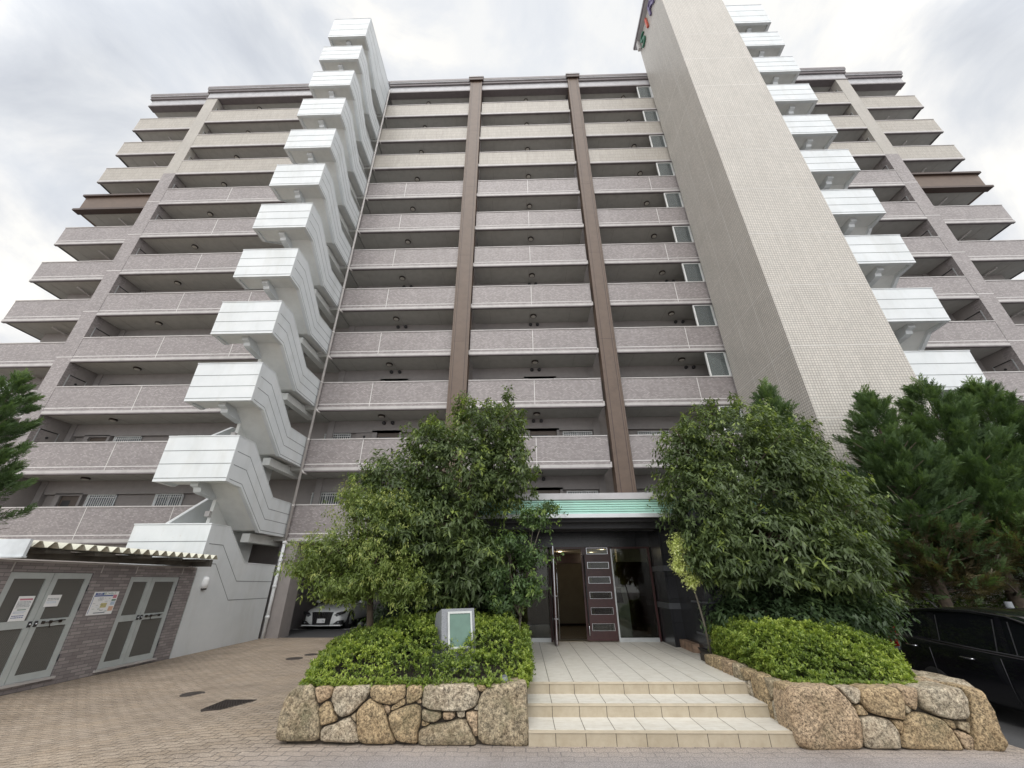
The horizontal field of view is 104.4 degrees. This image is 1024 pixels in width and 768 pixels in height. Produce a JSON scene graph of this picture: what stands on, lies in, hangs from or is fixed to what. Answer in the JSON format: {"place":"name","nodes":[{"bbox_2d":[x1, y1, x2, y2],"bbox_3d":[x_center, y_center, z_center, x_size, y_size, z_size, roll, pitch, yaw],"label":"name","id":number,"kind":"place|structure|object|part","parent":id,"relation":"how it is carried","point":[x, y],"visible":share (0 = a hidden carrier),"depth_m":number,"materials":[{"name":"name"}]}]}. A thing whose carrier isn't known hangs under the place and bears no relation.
{"place":"outdoors","nodes":[
{"label":"outdoors","id":0,"kind":"place"},
{"bbox_2d":[0,617,1023,767],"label":"ground","id":1,"kind":"structure","parent":0,"point":[143,716],"depth_m":4.52,"materials":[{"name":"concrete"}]},
{"bbox_2d":[0,368,45,528],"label":"cypress tree","id":2,"kind":"object","parent":1,"relation":"on","point":[11,429],"visible":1,"depth_m":12.79,"materials":[{"name":"green plant"}]},
{"bbox_2d":[0,539,217,695],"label":"storage shed","id":3,"kind":"structure","parent":1,"relation":"on","point":[65,639],"depth_m":8.60,"materials":[{"name":"brick"}]},
{"bbox_2d":[7,596,34,621],"bbox_3d":[-9.367,4.290,7.582,0.006,0.420,0.280,-1,-26,1],"label":"notice sheet","id":4,"kind":"object","parent":3,"relation":"attached to","point":[22,606],"visible":1,"depth_m":7.58,"materials":[{"name":"paper"}]},
{"bbox_2d":[0,572,54,685],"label":"mesh door","id":5,"kind":"structure","parent":3,"relation":"in","point":[13,634],"depth_m":7.50,"materials":[{"name":"metal"}]},
{"bbox_2d":[4,573,92,684],"bbox_3d":[-9.349,4.891,8.087,0.107,1.870,0.809,-1,-26,1],"label":"mesh door","id":6,"kind":"structure","parent":3,"relation":"in","point":[38,654],"depth_m":8.04,"materials":[{"name":"metal"}]},
{"bbox_2d":[43,595,61,606],"bbox_3d":[-9.355,4.415,8.084,0.006,0.210,0.270,-1,-26,1],"label":"notice sheet","id":7,"kind":"object","parent":3,"relation":"attached to","point":[52,600],"visible":1,"depth_m":8.08,"materials":[{"name":"paper"}]},
{"bbox_2d":[85,591,119,615],"bbox_3d":[-9.307,4.986,9.033,0.007,0.460,0.600,-1,-26,1],"label":"poster","id":8,"kind":"object","parent":3,"relation":"attached to","point":[102,603],"visible":1,"depth_m":9.02,"materials":[{"name":"paper"}]},
{"bbox_2d":[97,577,152,668],"bbox_3d":[-9.311,5.703,9.590,0.095,1.870,0.635,-1,-26,1],"label":"mesh door","id":9,"kind":"structure","parent":3,"relation":"in","point":[117,644],"depth_m":9.58,"materials":[{"name":"metal"}]},
{"bbox_2d":[122,577,178,663],"bbox_3d":[-9.286,6.042,10.275,0.107,1.870,0.874,-1,-26,1],"label":"mesh door","id":10,"kind":"structure","parent":3,"relation":"in","point":[143,643],"depth_m":10.25,"materials":[{"name":"metal"}]},
{"bbox_2d":[179,691,204,696],"bbox_3d":[-5.769,5.608,7.163,0.380,0.032,0.380,-1,-26,1],"label":"manhole cover","id":11,"kind":"object","parent":1,"relation":"on","point":[188,694],"visible":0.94,"depth_m":7.17,"materials":[{"name":"metal"}]},
{"bbox_2d":[200,699,256,711],"bbox_3d":[-4.225,4.814,5.939,0.492,0.034,0.556,-1,-26,1],"label":"drain grate","id":12,"kind":"object","parent":1,"relation":"on","point":[225,704],"visible":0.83,"depth_m":5.94,"materials":[{"name":"metal"}]},
{"bbox_2d":[119,18,389,658],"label":"outside staircase","id":13,"kind":"structure","parent":1,"relation":"on","point":[318,185],"depth_m":16.20,"materials":[{"name":"white paint"}]},
{"bbox_2d":[286,657,302,659],"bbox_3d":[-5.821,7.349,10.611,0.420,0.032,0.420,-1,-26,1],"label":"manhole cover","id":14,"kind":"object","parent":1,"relation":"on","point":[293,658],"visible":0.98,"depth_m":10.58,"materials":[{"name":"metal"}]},
{"bbox_2d":[301,595,366,627],"bbox_3d":[-8.063,10.821,19.200,2.260,1.504,4.882,-1,-26,1],"label":"parked car","id":15,"kind":"object","parent":1,"relation":"on","point":[332,616],"visible":0.61,"depth_m":17.23,"materials":[{"name":"white paint"}]},
{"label":"windows","id":16,"kind":"part","parent":15,"relation":"part of","materials":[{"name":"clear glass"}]},
{"bbox_2d":[276,637,528,745],"bbox_3d":[-1.437,5.346,7.413,3.593,1.018,8.157,5,-27,-11],"label":"stone planter","id":17,"kind":"object","parent":1,"relation":"on","point":[463,713],"visible":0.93,"depth_m":4.14,"materials":[{"name":"grey stone"}]},
{"bbox_2d":[273,472,438,660],"bbox_3d":[-2.326,2.848,5.974,2.461,3.036,1.604,-1,-26,1],"label":"feathery tree","id":18,"kind":"object","parent":17,"relation":"on","point":[368,587],"visible":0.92,"depth_m":5.84,"materials":[{"name":"green plant"}]},
{"bbox_2d":[298,608,535,689],"bbox_3d":[-1.174,3.538,5.488,2.984,0.791,2.512,-1,-26,1],"label":"clipped hedge","id":19,"kind":"object","parent":17,"relation":"in","point":[338,661],"visible":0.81,"depth_m":4.85,"materials":[{"name":"green plant"}]},
{"bbox_2d":[357,554,516,651],"bbox_3d":[-1.238,3.729,6.887,2.789,1.851,1.452,-1,-26,1],"label":"camellia shrub","id":20,"kind":"object","parent":17,"relation":"in","point":[380,611],"visible":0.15,"depth_m":6.50,"materials":[{"name":"green plant"}]},
{"bbox_2d":[333,385,541,612],"bbox_3d":[-1.363,2.211,7.231,3.840,4.887,2.630,-1,-26,1],"label":"evergreen oak","id":21,"kind":"object","parent":17,"relation":"in","point":[456,543],"visible":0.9,"depth_m":6.93,"materials":[{"name":"green plant"}]},
{"bbox_2d":[431,608,476,671],"bbox_3d":[-0.746,3.446,5.217,0.460,0.865,0.520,12,-29,-23],"label":"stone plaque","id":22,"kind":"object","parent":17,"relation":"in","point":[457,624],"visible":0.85,"depth_m":5.22,"materials":[{"name":"grey stone"}]},
{"bbox_2d":[471,499,568,655],"bbox_3d":[0.158,3.052,6.235,1.619,2.474,0.978,-1,-26,1],"label":"leafy sapling","id":23,"kind":"object","parent":17,"relation":"on","point":[501,601],"visible":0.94,"depth_m":6.19,"materials":[{"name":"green plant"}]},
{"bbox_2d":[0,67,1023,638],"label":"apartment building","id":24,"kind":"structure","parent":1,"relation":"on","point":[530,241],"depth_m":22.00,"materials":[{"name":"grey concrete"}]},
{"bbox_2d":[83,494,117,505],"bbox_3d":[-19.121,5.629,18.328,1.350,1.020,0.130,-1,-26,1],"label":"window","id":25,"kind":"structure","parent":24,"relation":"in","point":[95,499],"depth_m":18.44,"materials":[{"name":"metal"}]},
{"bbox_2d":[113,436,142,440],"bbox_3d":[-19.135,3.075,19.594,1.350,1.020,0.130,-1,-26,1],"label":"window","id":26,"kind":"structure","parent":24,"relation":"in","point":[118,438],"depth_m":19.76,"materials":[{"name":"metal"}]},
{"bbox_2d":[151,494,184,505],"bbox_3d":[-15.921,5.579,18.263,1.312,1.020,0.130,-1,-26,1],"label":"window","id":27,"kind":"structure","parent":24,"relation":"in","point":[159,499],"depth_m":18.37,"materials":[{"name":"metal"}]},
{"bbox_2d":[310,492,339,503],"bbox_3d":[-8.573,5.473,18.109,1.312,1.000,0.130,-1,-26,1],"label":"window","id":28,"kind":"structure","parent":24,"relation":"in","point":[329,497],"depth_m":18.22,"materials":[{"name":"metal"}]},
{"bbox_2d":[324,433,350,438],"bbox_3d":[-8.587,2.919,19.375,1.312,1.000,0.130,-1,-26,1],"label":"window","id":29,"kind":"structure","parent":24,"relation":"in","point":[336,436],"depth_m":19.54,"materials":[{"name":"metal"}]},
{"bbox_2d":[563,431,591,435],"bbox_3d":[3.181,2.753,19.127,1.417,0.960,0.130,-1,-26,1],"label":"window","id":30,"kind":"structure","parent":24,"relation":"in","point":[565,433],"depth_m":19.30,"materials":[{"name":"metal"}]},
{"bbox_2d":[566,491,597,492],"bbox_3d":[3.196,5.306,17.861,1.417,0.960,0.130,-1,-26,1],"label":"window","id":31,"kind":"structure","parent":24,"relation":"in","point":[566,491],"depth_m":18.03,"materials":[{"name":"metal"}]},
{"bbox_2d":[637,431,668,434],"bbox_3d":[6.832,2.713,19.043,1.500,0.920,0.130,-1,-26,1],"label":"window","id":32,"kind":"structure","parent":24,"relation":"in","point":[638,432],"depth_m":19.21,"materials":[{"name":"metal"}]},
{"bbox_2d":[363,491,796,652],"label":"entrance hall","id":33,"kind":"structure","parent":1,"relation":"on","point":[611,575],"depth_m":8.48,"materials":[{"name":"black stone"}]},
{"bbox_2d":[549,546,559,645],"bbox_3d":[0.871,4.350,8.264,0.136,1.765,0.650,-1,-26,1],"label":"entrance door","id":34,"kind":"structure","parent":33,"relation":"in","point":[552,571],"depth_m":8.03,"materials":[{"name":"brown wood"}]},
{"bbox_2d":[580,548,618,640],"bbox_3d":[1.868,4.462,8.501,0.650,1.765,0.116,-1,-26,1],"label":"entrance door","id":35,"kind":"structure","parent":33,"relation":"in","point":[592,635],"depth_m":8.45,"materials":[{"name":"brown wood"}]},
{"bbox_2d":[527,640,748,705],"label":"porch floor","id":36,"kind":"structure","parent":1,"relation":"on","point":[585,667],"depth_m":5.52,"materials":[{"name":"tile"}]},
{"bbox_2d":[666,532,711,653],"bbox_3d":[2.844,3.356,6.401,0.509,1.847,0.390,-10,-28,19],"label":"blossoming shrub","id":37,"kind":"object","parent":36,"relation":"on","point":[691,581],"visible":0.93,"depth_m":6.51,"materials":[{"name":"green plant"}]},
{"bbox_2d":[527,694,798,746],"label":"entrance steps","id":38,"kind":"structure","parent":1,"relation":"on","point":[651,720],"depth_m":4.29,"materials":[{"name":"tile"}]},
{"bbox_2d":[633,0,1023,607],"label":"lift tower","id":39,"kind":"structure","parent":1,"relation":"on","point":[800,317],"depth_m":17.85,"materials":[{"name":"tile"}]},
{"bbox_2d":[698,647,1007,750],"bbox_3d":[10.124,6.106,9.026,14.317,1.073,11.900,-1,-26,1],"label":"stone planter","id":40,"kind":"object","parent":1,"relation":"on","point":[931,711],"visible":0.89,"depth_m":3.99,"materials":[{"name":"stone"}]},
{"bbox_2d":[645,391,911,644],"bbox_3d":[4.468,2.251,7.201,4.071,4.733,2.882,-1,-26,1],"label":"evergreen oak","id":41,"kind":"object","parent":40,"relation":"in","point":[740,527],"visible":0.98,"depth_m":6.57,"materials":[{"name":"green plant"}]},
{"bbox_2d":[747,376,866,596],"bbox_3d":[7.632,3.106,10.415,2.358,7.479,2.536,20,-33,-35],"label":"cypress tree","id":42,"kind":"object","parent":40,"relation":"in","point":[767,390],"visible":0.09,"depth_m":11.37,"materials":[{"name":"green plant"}]},
{"bbox_2d":[698,550,919,654],"bbox_3d":[4.521,3.482,6.278,3.145,1.695,1.698,-1,-26,1],"label":"camellia shrub","id":43,"kind":"object","parent":40,"relation":"in","point":[858,618],"visible":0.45,"depth_m":5.95,"materials":[{"name":"green plant"}]},
{"bbox_2d":[706,614,917,684],"bbox_3d":[4.031,3.485,5.324,2.190,0.690,2.346,-1,-26,1],"label":"clipped hedge","id":44,"kind":"object","parent":40,"relation":"in","point":[847,655],"visible":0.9,"depth_m":4.83,"materials":[{"name":"green plant"}]},
{"bbox_2d":[829,382,1019,607],"bbox_3d":[10.387,3.333,10.399,3.264,7.271,3.363,-1,-26,1],"label":"cypress tree","id":45,"kind":"object","parent":40,"relation":"in","point":[901,458],"visible":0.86,"depth_m":9.88,"materials":[{"name":"green plant"}]},
{"bbox_2d":[880,372,1023,607],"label":"cypress tree","id":46,"kind":"object","parent":40,"relation":"in","point":[963,434],"visible":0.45,"depth_m":10.14,"materials":[{"name":"green plant"}]},
{"bbox_2d":[948,375,1023,583],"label":"cypress tree","id":47,"kind":"object","parent":40,"relation":"in","point":[998,403],"visible":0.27,"depth_m":11.29,"materials":[{"name":"green plant"}]},
{"bbox_2d":[725,4,1020,578],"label":"outside staircase","id":48,"kind":"structure","parent":1,"relation":"on","point":[916,318],"depth_m":17.68,"materials":[{"name":"white paint"}]},
{"bbox_2d":[809,574,1023,617],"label":"spindle hedge","id":49,"kind":"object","parent":1,"relation":"on","point":[951,594],"visible":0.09,"depth_m":9.65,"materials":[{"name":"green plant"}]},
{"bbox_2d":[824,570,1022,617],"bbox_3d":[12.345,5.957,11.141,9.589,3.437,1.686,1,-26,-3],"label":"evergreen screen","id":50,"kind":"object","parent":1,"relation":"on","point":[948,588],"visible":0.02,"depth_m":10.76,"materials":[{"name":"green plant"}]},
{"bbox_2d":[890,598,1023,711],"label":"parked car","id":51,"kind":"object","parent":1,"relation":"on","point":[981,649],"visible":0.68,"depth_m":6.49,"materials":[{"name":"black paint"}]},
{"bbox_3d":[8.297,4.028,6.478,1.680,0.596,3.316,-1,-26,1],"label":"window frame","id":52,"kind":"part","parent":51,"relation":"part of","materials":[{"name":"black paint"}]},
{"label":"windows","id":53,"kind":"part","parent":51,"relation":"part of","materials":[{"name":"black glass"}]},
{"bbox_2d":[1004,601,1014,607],"bbox_3d":[10.244,5.197,7.855,0.120,1.560,0.120,-1,-26,1],"label":"steel post","id":54,"kind":"object","parent":1,"relation":"on","point":[1009,605],"visible":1,"depth_m":8.14,"materials":[{"name":"grey metal"}]},
{"bbox_2d":[0,0,1023,390],"label":"sky","id":55,"kind":"structure","parent":0,"point":[77,77],"materials":[{"name":"white"}]}
]}

